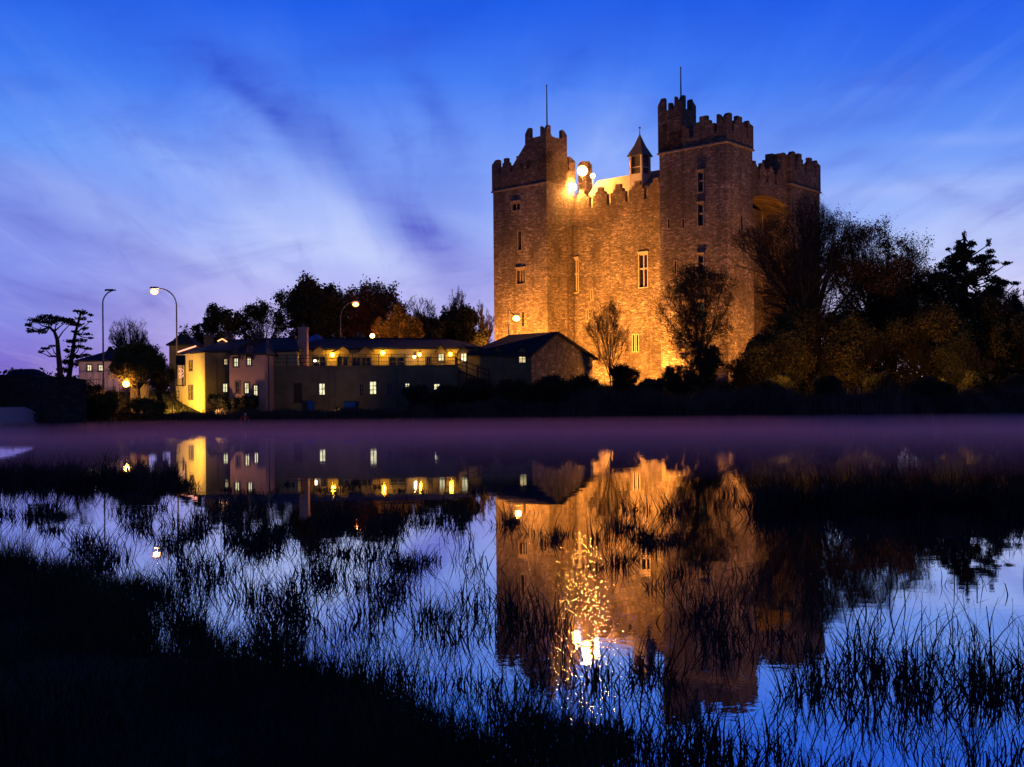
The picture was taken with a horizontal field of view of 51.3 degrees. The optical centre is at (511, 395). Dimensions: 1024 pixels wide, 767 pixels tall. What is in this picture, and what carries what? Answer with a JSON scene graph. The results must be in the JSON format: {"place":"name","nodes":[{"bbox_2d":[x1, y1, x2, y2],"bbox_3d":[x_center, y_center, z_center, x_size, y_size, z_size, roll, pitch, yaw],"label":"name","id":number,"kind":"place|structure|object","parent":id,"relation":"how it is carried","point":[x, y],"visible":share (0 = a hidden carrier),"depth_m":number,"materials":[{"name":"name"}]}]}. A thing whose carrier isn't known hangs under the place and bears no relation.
{"place":"outdoors","nodes":[
{"label":"outdoors","id":0,"kind":"place"},
{"bbox_2d":[0,542,557,766],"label":"bank","id":1,"kind":"structure","parent":0,"point":[170,735],"depth_m":7.16,"materials":[{"name":"plant"}]},
{"bbox_2d":[0,524,666,766],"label":"bank edge stems","id":2,"kind":"object","parent":1,"relation":"on","point":[570,753],"visible":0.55,"depth_m":8.05,"materials":[{"name":"green plant"}]},
{"bbox_2d":[0,377,1022,426],"bbox_3d":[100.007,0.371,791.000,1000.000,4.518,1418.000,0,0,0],"label":"bank","id":3,"kind":"structure","parent":0,"point":[10,409],"depth_m":93.89,"materials":[{"name":"green plant"}]},
{"bbox_2d":[30,409,49,428],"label":"shrub","id":4,"kind":"object","parent":3,"relation":"on","point":[43,422],"visible":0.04,"depth_m":83.57,"materials":[{"name":"green plant"}]},
{"bbox_2d":[25,314,76,377],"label":"stone pine","id":5,"kind":"object","parent":3,"relation":"on","point":[55,320],"visible":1,"depth_m":124.80,"materials":[{"name":"green plant"}]},
{"bbox_2d":[62,309,93,377],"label":"ragged conifer","id":6,"kind":"object","parent":3,"relation":"on","point":[70,363],"visible":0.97,"depth_m":127.81,"materials":[{"name":"green plant"}]},
{"bbox_2d":[86,379,105,426],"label":"shrub","id":7,"kind":"object","parent":3,"relation":"on","point":[93,388],"visible":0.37,"depth_m":86.51,"materials":[{"name":"green plant"}]},
{"bbox_2d":[74,349,129,391],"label":"pink house","id":8,"kind":"structure","parent":3,"relation":"on","point":[90,367],"depth_m":115.00,"materials":[{"name":"paint"}]},
{"bbox_2d":[92,389,123,423],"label":"shrub","id":9,"kind":"object","parent":3,"relation":"on","point":[107,400],"visible":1,"depth_m":86.22,"materials":[{"name":"green plant"}]},
{"bbox_2d":[102,289,115,390],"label":"street lamp","id":10,"kind":"object","parent":3,"relation":"on","point":[103,378],"visible":0.95,"depth_m":96.94,"materials":[{"name":"metal"}]},
{"bbox_2d":[122,380,129,400],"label":"garden lamp","id":11,"kind":"object","parent":3,"relation":"on","point":[125,383],"visible":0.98,"depth_m":88.78,"materials":[{"name":"white metal"}]},
{"bbox_2d":[108,317,152,348],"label":"tree","id":12,"kind":"object","parent":3,"relation":"on","point":[119,335],"visible":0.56,"depth_m":149.57,"materials":[{"name":"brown plant"}]},
{"bbox_2d":[102,339,170,411],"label":"ivy tree","id":13,"kind":"object","parent":3,"relation":"on","point":[137,366],"visible":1,"depth_m":89.45,"materials":[{"name":"green plant"}]},
{"bbox_2d":[130,383,147,412],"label":"garden wall","id":14,"kind":"structure","parent":3,"relation":"on","point":[143,391],"depth_m":93.50,"materials":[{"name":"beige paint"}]},
{"bbox_2d":[117,396,168,424],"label":"shrub","id":15,"kind":"object","parent":3,"relation":"on","point":[145,405],"visible":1,"depth_m":86.91,"materials":[{"name":"green plant"}]},
{"bbox_2d":[151,352,176,401],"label":"tall shrub","id":16,"kind":"object","parent":3,"relation":"on","point":[159,387],"visible":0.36,"depth_m":93.15,"materials":[{"name":"green plant"}]},
{"bbox_2d":[150,287,178,390],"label":"street lamp","id":17,"kind":"object","parent":3,"relation":"on","point":[153,290],"visible":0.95,"depth_m":99.93,"materials":[{"name":"metal"}]},
{"bbox_2d":[166,333,203,389],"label":"pavilion house","id":18,"kind":"structure","parent":3,"relation":"on","point":[185,340],"depth_m":118.00,"materials":[{"name":"grey paint"}]},
{"bbox_2d":[173,323,204,343],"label":"tree","id":19,"kind":"object","parent":3,"relation":"on","point":[196,336],"visible":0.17,"depth_m":139.24,"materials":[{"name":"green plant"}]},
{"bbox_2d":[206,393,231,411],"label":"shrub","id":20,"kind":"object","parent":3,"relation":"on","point":[217,401],"visible":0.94,"depth_m":90.61,"materials":[{"name":"green plant"}]},
{"bbox_2d":[199,302,242,344],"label":"tree","id":21,"kind":"object","parent":3,"relation":"on","point":[216,319],"visible":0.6,"depth_m":137.25,"materials":[{"name":"green plant"}]},
{"bbox_2d":[176,331,303,412],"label":"inn building","id":22,"kind":"structure","parent":3,"relation":"on","point":[229,366],"depth_m":96.30,"materials":[{"name":"beige paint"}]},
{"bbox_2d":[176,355,185,385],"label":"hanging sign","id":23,"kind":"object","parent":22,"relation":"attached to","point":[180,359],"visible":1,"depth_m":95.06,"materials":[{"name":"black metal"}]},
{"bbox_2d":[188,385,193,399],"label":"window","id":24,"kind":"structure","parent":22,"relation":"in","point":[190,387],"depth_m":99.90,"materials":[{"name":"yellow glass"}]},
{"bbox_2d":[221,382,228,392],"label":"window","id":25,"kind":"structure","parent":22,"relation":"in","point":[224,385],"depth_m":96.24,"materials":[{"name":"grey"}]},
{"bbox_2d":[232,357,238,367],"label":"window","id":26,"kind":"structure","parent":22,"relation":"in","point":[236,362],"depth_m":91.95,"materials":[{"name":"yellow"}]},
{"bbox_2d":[234,381,240,393],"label":"window","id":27,"kind":"structure","parent":22,"relation":"in","point":[238,387],"depth_m":91.95,"materials":[{"name":"black glass"}]},
{"bbox_2d":[243,382,249,394],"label":"window","id":28,"kind":"structure","parent":22,"relation":"in","point":[246,385],"depth_m":91.95,"materials":[{"name":"grey"}]},
{"bbox_2d":[252,384,258,396],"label":"window","id":29,"kind":"structure","parent":22,"relation":"in","point":[255,387],"depth_m":91.95,"materials":[{"name":"grey"}]},
{"bbox_2d":[230,393,259,411],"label":"shrub","id":30,"kind":"object","parent":3,"relation":"on","point":[238,403],"visible":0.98,"depth_m":89.95,"materials":[{"name":"green plant"}]},
{"bbox_2d":[235,298,287,338],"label":"tree","id":31,"kind":"object","parent":3,"relation":"on","point":[259,313],"visible":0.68,"depth_m":139.14,"materials":[{"name":"green plant"}]},
{"bbox_2d":[307,401,314,410],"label":"wheeled bin","id":32,"kind":"object","parent":3,"relation":"on","point":[310,405],"visible":0.82,"depth_m":94.53,"materials":[{"name":"blue plastic"}]},
{"bbox_2d":[270,270,352,339],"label":"tree","id":33,"kind":"object","parent":3,"relation":"on","point":[313,306],"visible":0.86,"depth_m":139.48,"materials":[{"name":"green plant"}]},
{"bbox_2d":[309,334,321,341],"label":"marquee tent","id":34,"kind":"object","parent":3,"relation":"on","point":[314,337],"visible":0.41,"depth_m":116.75,"materials":[{"name":"blue fabric"}]},
{"bbox_2d":[340,300,358,336],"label":"street lamp","id":35,"kind":"object","parent":3,"relation":"on","point":[355,303],"visible":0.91,"depth_m":129.93,"materials":[{"name":"metal"}]},
{"bbox_2d":[343,402,356,408],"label":"wheeled bin","id":36,"kind":"object","parent":3,"relation":"on","point":[347,404],"visible":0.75,"depth_m":94.52,"materials":[{"name":"blue plastic"}]},
{"bbox_2d":[333,274,410,337],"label":"tree","id":37,"kind":"object","parent":3,"relation":"on","point":[374,302],"visible":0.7,"depth_m":147.33,"materials":[{"name":"green plant"}]},
{"bbox_2d":[273,324,482,411],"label":"terrace building","id":38,"kind":"structure","parent":3,"relation":"on","point":[368,385],"depth_m":95.50,"materials":[{"name":"grey paint"}]},
{"bbox_2d":[312,355,325,365],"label":"window","id":39,"kind":"structure","parent":38,"relation":"in","point":[319,362],"depth_m":100.15,"materials":[{"name":"black glass"}]},
{"bbox_2d":[318,382,325,395],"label":"window","id":40,"kind":"structure","parent":38,"relation":"in","point":[322,391],"depth_m":95.56,"materials":[{"name":"grey"}]},
{"bbox_2d":[336,355,348,365],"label":"window","id":41,"kind":"structure","parent":38,"relation":"in","point":[343,358],"depth_m":100.15,"materials":[{"name":"black glass"}]},
{"bbox_2d":[351,356,361,365],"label":"window","id":42,"kind":"structure","parent":38,"relation":"in","point":[356,357],"depth_m":100.07,"materials":[{"name":"black glass"}]},
{"bbox_2d":[358,383,364,396],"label":"window","id":43,"kind":"structure","parent":38,"relation":"in","point":[361,386],"depth_m":95.45,"materials":[{"name":"black glass"}]},
{"bbox_2d":[274,353,457,365],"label":"terrace railing","id":44,"kind":"object","parent":38,"relation":"on","point":[364,361],"visible":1,"depth_m":95.53,"materials":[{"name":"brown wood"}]},
{"bbox_2d":[360,356,371,364],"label":"window","id":45,"kind":"structure","parent":38,"relation":"in","point":[363,357],"depth_m":100.15,"materials":[{"name":"black glass"}]},
{"bbox_2d":[368,380,377,394],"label":"window","id":46,"kind":"structure","parent":38,"relation":"in","point":[372,384],"depth_m":95.61,"materials":[{"name":"grey"}]},
{"bbox_2d":[386,382,393,395],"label":"window","id":47,"kind":"structure","parent":38,"relation":"in","point":[390,386],"depth_m":95.54,"materials":[{"name":"black glass"}]},
{"bbox_2d":[388,356,403,364],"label":"window","id":48,"kind":"structure","parent":38,"relation":"in","point":[389,359],"depth_m":100.15,"materials":[{"name":"black glass"}]},
{"bbox_2d":[425,355,430,364],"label":"window","id":49,"kind":"structure","parent":38,"relation":"in","point":[427,360],"depth_m":100.07,"materials":[{"name":"black glass"}]},
{"bbox_2d":[460,354,467,362],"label":"window","id":50,"kind":"structure","parent":38,"relation":"in","point":[464,357],"depth_m":100.07,"materials":[{"name":"grey glass"}]},
{"bbox_2d":[455,356,489,383],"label":"outdoor staircase","id":51,"kind":"structure","parent":38,"relation":"attached to","point":[477,371],"depth_m":95.61,"materials":[{"name":"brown wood"}]},
{"bbox_2d":[370,302,424,337],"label":"tree","id":52,"kind":"object","parent":3,"relation":"on","point":[399,324],"visible":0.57,"depth_m":131.73,"materials":[{"name":"orange plant"}]},
{"bbox_2d":[400,383,432,409],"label":"shrub","id":53,"kind":"object","parent":3,"relation":"on","point":[418,393],"visible":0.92,"depth_m":90.03,"materials":[{"name":"green plant"}]},
{"bbox_2d":[405,295,437,321],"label":"tree","id":54,"kind":"object","parent":3,"relation":"on","point":[427,307],"visible":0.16,"depth_m":149.63,"materials":[{"name":"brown plant"}]},
{"bbox_2d":[414,310,453,337],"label":"tree","id":55,"kind":"object","parent":3,"relation":"on","point":[435,327],"visible":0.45,"depth_m":134.62,"materials":[{"name":"green plant"}]},
{"bbox_2d":[427,383,467,407],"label":"shrub","id":56,"kind":"object","parent":3,"relation":"on","point":[446,394],"visible":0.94,"depth_m":90.44,"materials":[{"name":"green plant"}]},
{"bbox_2d":[445,289,466,310],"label":"tree","id":57,"kind":"object","parent":3,"relation":"on","point":[455,301],"visible":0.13,"depth_m":151.41,"materials":[{"name":"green plant"}]},
{"bbox_2d":[438,300,488,345],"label":"tree","id":58,"kind":"object","parent":3,"relation":"on","point":[466,319],"visible":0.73,"depth_m":136.73,"materials":[{"name":"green plant"}]},
{"bbox_2d":[0,361,936,390],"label":"wood","id":59,"kind":"object","parent":3,"relation":"on","point":[75,377],"visible":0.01,"depth_m":257.84,"materials":[{"name":"green plant"}]},
{"bbox_2d":[460,376,494,404],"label":"shrub","id":60,"kind":"object","parent":3,"relation":"on","point":[476,388],"visible":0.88,"depth_m":90.86,"materials":[{"name":"green plant"}]},
{"bbox_2d":[476,302,493,345],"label":"tree","id":61,"kind":"object","parent":3,"relation":"on","point":[487,324],"visible":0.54,"depth_m":149.77,"materials":[{"name":"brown plant"}]},
{"bbox_2d":[491,376,536,405],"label":"shrub","id":62,"kind":"object","parent":3,"relation":"on","point":[509,389],"visible":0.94,"depth_m":90.88,"materials":[{"name":"green plant"}]},
{"bbox_2d":[508,309,520,334],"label":"street lamp","id":63,"kind":"object","parent":3,"relation":"on","point":[515,318],"visible":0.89,"depth_m":117.89,"materials":[{"name":"paint"}]},
{"bbox_2d":[467,331,597,404],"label":"barn building","id":64,"kind":"structure","parent":3,"relation":"on","point":[530,357],"depth_m":100.47,"materials":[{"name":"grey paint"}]},
{"bbox_2d":[494,356,501,364],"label":"window","id":65,"kind":"structure","parent":64,"relation":"in","point":[498,359],"depth_m":99.44,"materials":[{"name":"black glass"}]},
{"bbox_2d":[518,357,526,363],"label":"window","id":66,"kind":"structure","parent":64,"relation":"in","point":[521,360],"depth_m":99.44,"materials":[{"name":"yellow"}]},
{"bbox_2d":[524,373,574,407],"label":"shrub","id":67,"kind":"object","parent":3,"relation":"on","point":[552,387],"visible":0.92,"depth_m":91.53,"materials":[{"name":"green plant"}]},
{"bbox_2d":[87,377,1023,427],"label":"bank reeds","id":68,"kind":"object","parent":3,"relation":"on","point":[715,405],"visible":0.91,"depth_m":87.42,"materials":[{"name":"plant"}]},
{"bbox_2d":[561,374,600,398],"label":"shrub","id":69,"kind":"object","parent":3,"relation":"on","point":[578,382],"visible":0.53,"depth_m":94.47,"materials":[{"name":"green plant"}]},
{"bbox_2d":[584,295,634,384],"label":"tree","id":70,"kind":"object","parent":3,"relation":"on","point":[610,331],"visible":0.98,"depth_m":107.83,"materials":[{"name":"brown plant"}]},
{"bbox_2d":[608,363,640,392],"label":"shrub","id":71,"kind":"object","parent":3,"relation":"on","point":[625,376],"visible":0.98,"depth_m":100.44,"materials":[{"name":"green plant"}]},
{"bbox_2d":[627,376,666,396],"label":"shrub","id":72,"kind":"object","parent":3,"relation":"on","point":[659,382],"visible":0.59,"depth_m":94.64,"materials":[{"name":"green plant"}]},
{"bbox_2d":[491,67,821,384],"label":"castle","id":73,"kind":"structure","parent":3,"relation":"on","point":[632,237],"depth_m":131.68,"materials":[{"name":"stone"}]},
{"bbox_2d":[569,183,576,216],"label":"roof floodlight","id":74,"kind":"object","parent":73,"relation":"attached to","point":[573,186],"visible":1,"depth_m":137.28,"materials":[{"name":"paint"}]},
{"bbox_2d":[577,165,587,189],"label":"roof floodlight","id":75,"kind":"object","parent":73,"relation":"attached to","point":[582,170],"visible":0.97,"depth_m":140.07,"materials":[{"name":"paint"}]},
{"bbox_2d":[661,363,700,398],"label":"shrub","id":76,"kind":"object","parent":3,"relation":"on","point":[678,381],"visible":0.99,"depth_m":96.21,"materials":[{"name":"green plant"}]},
{"bbox_2d":[652,255,741,383],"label":"tree","id":77,"kind":"object","parent":3,"relation":"on","point":[688,274],"visible":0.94,"depth_m":105.20,"materials":[{"name":"brown plant"}]},
{"bbox_2d":[678,337,727,394],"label":"shrub","id":78,"kind":"object","parent":3,"relation":"on","point":[709,361],"visible":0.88,"depth_m":98.42,"materials":[{"name":"green plant"}]},
{"bbox_2d":[724,351,754,392],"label":"shrub","id":79,"kind":"object","parent":3,"relation":"on","point":[738,375],"visible":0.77,"depth_m":98.62,"materials":[{"name":"green plant"}]},
{"bbox_2d":[753,374,797,396],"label":"shrub","id":80,"kind":"object","parent":3,"relation":"on","point":[784,380],"visible":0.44,"depth_m":92.25,"materials":[{"name":"green plant"}]},
{"bbox_2d":[739,327,817,393],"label":"tree","id":81,"kind":"object","parent":3,"relation":"on","point":[758,352],"visible":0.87,"depth_m":96.71,"materials":[{"name":"green plant"}]},
{"bbox_2d":[761,297,844,390],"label":"tree","id":82,"kind":"object","parent":3,"relation":"on","point":[806,332],"visible":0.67,"depth_m":100.05,"materials":[{"name":"green plant"}]},
{"bbox_2d":[725,192,891,382],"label":"tree","id":83,"kind":"object","parent":3,"relation":"on","point":[801,291],"visible":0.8,"depth_m":102.73,"materials":[{"name":"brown plant"}]},
{"bbox_2d":[749,334,897,383],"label":"hedge","id":84,"kind":"object","parent":3,"relation":"on","point":[895,361],"visible":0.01,"depth_m":107.13,"materials":[{"name":"green plant"}]},
{"bbox_2d":[809,373,845,398],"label":"shrub","id":85,"kind":"object","parent":3,"relation":"on","point":[820,382],"visible":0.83,"depth_m":91.25,"materials":[{"name":"green plant"}]},
{"bbox_2d":[810,310,892,391],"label":"tree","id":86,"kind":"object","parent":3,"relation":"on","point":[850,353],"visible":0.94,"depth_m":97.57,"materials":[{"name":"green plant"}]},
{"bbox_2d":[820,213,935,374],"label":"tree","id":87,"kind":"object","parent":3,"relation":"on","point":[902,267],"visible":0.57,"depth_m":104.83,"materials":[{"name":"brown plant"}]},
{"bbox_2d":[862,371,902,399],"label":"shrub","id":88,"kind":"object","parent":3,"relation":"on","point":[876,378],"visible":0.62,"depth_m":92.31,"materials":[{"name":"green plant"}]},
{"bbox_2d":[838,274,935,380],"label":"tree","id":89,"kind":"object","parent":3,"relation":"on","point":[906,297],"visible":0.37,"depth_m":102.84,"materials":[{"name":"green plant"}]},
{"bbox_2d":[874,295,984,388],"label":"tree","id":90,"kind":"object","parent":3,"relation":"on","point":[937,324],"visible":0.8,"depth_m":98.64,"materials":[{"name":"green plant"}]},
{"bbox_2d":[903,372,960,400],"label":"shrub","id":91,"kind":"object","parent":3,"relation":"on","point":[925,385],"visible":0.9,"depth_m":91.07,"materials":[{"name":"green plant"}]},
{"bbox_2d":[901,259,968,373],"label":"tree","id":92,"kind":"object","parent":3,"relation":"on","point":[926,286],"visible":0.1,"depth_m":106.16,"materials":[{"name":"green plant"}]},
{"bbox_2d":[891,353,1013,381],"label":"hedge","id":93,"kind":"object","parent":3,"relation":"on","point":[913,367],"visible":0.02,"depth_m":109.48,"materials":[{"name":"green plant"}]},
{"bbox_2d":[925,327,1000,389],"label":"tree","id":94,"kind":"object","parent":3,"relation":"on","point":[959,365],"visible":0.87,"depth_m":96.10,"materials":[{"name":"green plant"}]},
{"bbox_2d":[906,231,1023,362],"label":"layered conifer","id":95,"kind":"object","parent":3,"relation":"on","point":[963,254],"visible":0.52,"depth_m":101.42,"materials":[{"name":"green plant"}]},
{"bbox_2d":[957,370,995,396],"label":"shrub","id":96,"kind":"object","parent":3,"relation":"on","point":[977,379],"visible":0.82,"depth_m":92.46,"materials":[{"name":"green plant"}]},
{"bbox_2d":[946,282,1023,383],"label":"tree","id":97,"kind":"object","parent":3,"relation":"on","point":[981,304],"visible":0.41,"depth_m":99.93,"materials":[{"name":"green plant"}]},
{"bbox_2d":[980,311,1023,385],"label":"tree","id":98,"kind":"object","parent":3,"relation":"on","point":[997,342],"visible":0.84,"depth_m":97.24,"materials":[{"name":"green plant"}]},
{"bbox_2d":[992,286,1023,379],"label":"tree","id":99,"kind":"object","parent":3,"relation":"on","point":[1012,296],"visible":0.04,"depth_m":108.05,"materials":[{"name":"green plant"}]},
{"bbox_2d":[997,373,1023,394],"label":"shrub","id":100,"kind":"object","parent":3,"relation":"on","point":[1012,378],"visible":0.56,"depth_m":91.29,"materials":[{"name":"green plant"}]},
{"bbox_2d":[0,419,1023,766],"bbox_3d":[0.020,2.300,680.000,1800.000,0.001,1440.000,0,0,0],"label":"water","id":101,"kind":"structure","parent":0,"point":[568,475],"depth_m":16.11,"materials":[{"name":"blue liquid"}]},
{"bbox_2d":[0,447,1023,766],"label":"water reeds","id":102,"kind":"object","parent":101,"relation":"on","point":[864,499],"visible":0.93,"depth_m":11.38,"materials":[{"name":"green plant"}]},
{"bbox_2d":[490,532,831,763],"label":"water bubbles","id":103,"kind":"object","parent":101,"relation":"on","point":[601,642],"visible":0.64,"depth_m":9.96},
{"bbox_2d":[0,0,1023,389],"label":"sky","id":104,"kind":"structure","parent":0,"point":[202,152],"materials":[{"name":"blue"}]},
{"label":"road","id":105,"kind":"structure","parent":0,"visible":0},
{"bbox_2d":[6,369,54,376],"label":"parked car","id":106,"kind":"object","parent":105,"relation":"on","point":[31,372],"visible":0.15,"depth_m":81.08,"materials":[{"name":"paint"}]},
{"label":"ground","id":107,"kind":"structure","parent":0,"visible":0},
{"bbox_2d":[0,375,86,429],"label":"stone bridge","id":108,"kind":"structure","parent":107,"relation":"on","point":[57,403],"depth_m":80.03,"materials":[{"name":"grey stone"}]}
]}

